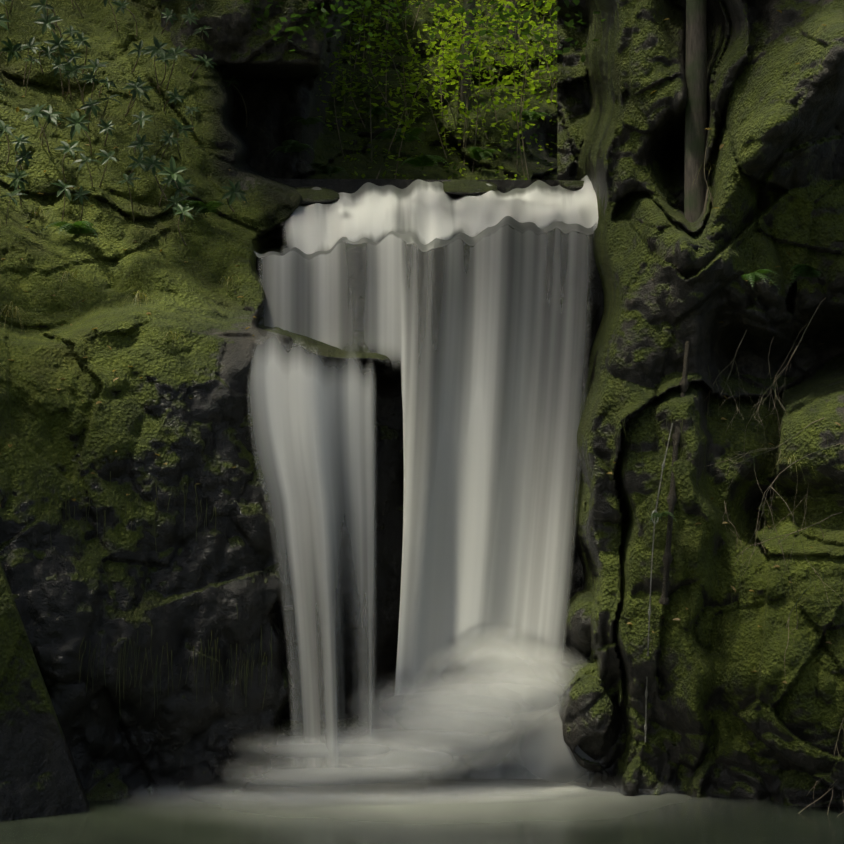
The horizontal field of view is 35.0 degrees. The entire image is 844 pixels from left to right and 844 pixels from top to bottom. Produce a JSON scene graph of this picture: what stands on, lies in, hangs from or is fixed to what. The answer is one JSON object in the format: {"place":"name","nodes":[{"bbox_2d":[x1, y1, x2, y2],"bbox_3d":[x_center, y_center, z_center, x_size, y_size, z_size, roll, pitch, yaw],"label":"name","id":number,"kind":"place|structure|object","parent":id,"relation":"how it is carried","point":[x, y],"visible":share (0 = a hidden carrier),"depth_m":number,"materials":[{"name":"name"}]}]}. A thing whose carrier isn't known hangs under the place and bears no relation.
{"place":"outdoors","nodes":[
{"label":"outdoors","id":0,"kind":"place"},
{"bbox_2d":[161,0,557,179],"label":"slope rock","id":1,"kind":"object","parent":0,"point":[279,83],"visible":0.35,"depth_m":20.52,"materials":[{"name":"green stone"}]},
{"bbox_2d":[243,0,604,179],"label":"foliage","id":2,"kind":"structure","parent":1,"relation":"on","point":[501,31],"depth_m":20.79,"materials":[{"name":"green plant"}]},
{"bbox_2d":[87,622,681,807],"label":"waterfall spray","id":3,"kind":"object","parent":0,"point":[501,701],"depth_m":12.60,"materials":[{"name":"white liquid"}]},
{"bbox_2d":[0,771,843,843],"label":"pool water","id":4,"kind":"structure","parent":0,"point":[663,818],"depth_m":10.73,"materials":[{"name":"grey liquid"}]},
{"bbox_2d":[256,224,603,772],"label":"rock wall","id":5,"kind":"structure","parent":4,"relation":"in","point":[388,461],"depth_m":15.04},
{"bbox_2d":[251,216,597,779],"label":"waterfall","id":6,"kind":"object","parent":5,"relation":"on","point":[487,495],"visible":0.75,"depth_m":13.93,"materials":[{"name":"grey liquid"}]},
{"bbox_2d":[272,179,583,237],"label":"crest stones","id":7,"kind":"object","parent":5,"relation":"on","point":[329,191],"visible":0.19,"depth_m":17.86,"materials":[{"name":"stone"}]},
{"bbox_2d":[40,106,820,525],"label":"fern plants","id":8,"kind":"object","parent":5,"relation":"on","point":[478,154],"visible":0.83,"depth_m":18.81,"materials":[{"name":"green plant"}]},
{"bbox_2d":[279,175,597,259],"bbox_3d":[0.205,-2.490,15.825,4.152,1.666,2.633,0,-8,-1],"label":"crest","id":9,"kind":"object","parent":5,"relation":"on","point":[424,212],"visible":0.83,"depth_m":15.42,"materials":[{"name":"grey liquid"}]},
{"bbox_2d":[551,590,626,783],"bbox_3d":[1.883,2.844,13.883,1.592,2.635,3.007,0,-8,-1],"label":"mossy boulder","id":10,"kind":"object","parent":4,"relation":"in","point":[592,725],"visible":0.12,"depth_m":12.79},
{"bbox_2d":[380,0,706,221],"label":"tree trunks","id":11,"kind":"object","parent":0,"point":[696,103],"visible":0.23,"depth_m":13.35,"materials":[{"name":"brown wood"}]},
{"label":"ground bed","id":12,"kind":"structure","parent":0,"visible":0},
{"bbox_2d":[0,0,302,800],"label":"bank rock","id":13,"kind":"object","parent":12,"relation":"on","point":[182,591],"visible":0.62,"depth_m":12.54,"materials":[{"name":"green stone"}]},
{"bbox_2d":[0,561,89,820],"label":"wedge rock","id":14,"kind":"object","parent":13,"relation":"on","point":[39,776],"visible":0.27,"depth_m":11.00,"materials":[{"name":"stone"}]},
{"bbox_2d":[0,0,247,244],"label":"leafy plants","id":15,"kind":"object","parent":13,"relation":"on","point":[68,68],"depth_m":15.22,"materials":[{"name":"green plant"}]},
{"bbox_2d":[247,329,377,773],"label":"waterfall","id":16,"kind":"structure","parent":13,"relation":"attached to","point":[313,418],"depth_m":12.46,"materials":[{"name":"grey liquid"}]},
{"bbox_2d":[0,160,814,479],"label":"grass tufts","id":17,"kind":"object","parent":13,"relation":"on","point":[10,312],"visible":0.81,"depth_m":13.21,"materials":[{"name":"green plant"}]},
{"bbox_2d":[0,10,843,749],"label":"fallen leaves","id":18,"kind":"object","parent":13,"relation":"on","point":[254,316],"visible":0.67,"depth_m":12.50,"materials":[{"name":"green plant"}]},
{"bbox_2d":[557,0,843,811],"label":"cliff rock","id":19,"kind":"object","parent":12,"relation":"on","point":[717,707],"visible":0.79,"depth_m":12.52,"materials":[{"name":"green stone"}]},
{"bbox_2d":[37,366,843,715],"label":"moss fringes","id":20,"kind":"object","parent":19,"relation":"attached to","point":[119,670],"visible":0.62,"depth_m":12.06,"materials":[{"name":"green plant"}]},
{"bbox_2d":[644,423,672,741],"bbox_3d":[2.065,1.468,12.181,0.234,2.886,0.607,4,-9,-23],"label":"vine","id":21,"kind":"object","parent":19,"relation":"attached to","point":[649,614],"visible":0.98,"depth_m":12.04,"materials":[{"name":"plant"}]},
{"bbox_2d":[659,341,690,604],"bbox_3d":[2.273,0.430,12.145,0.247,2.435,0.569,-5,-10,31],"label":"root","id":22,"kind":"object","parent":19,"relation":"attached to","point":[667,557],"visible":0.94,"depth_m":11.89,"materials":[{"name":"brown wood"}]},
{"bbox_2d":[624,140,843,815],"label":"bare twigs","id":23,"kind":"object","parent":19,"relation":"on","point":[770,394],"visible":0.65,"depth_m":11.89,"materials":[{"name":"brown wood"}]}
]}

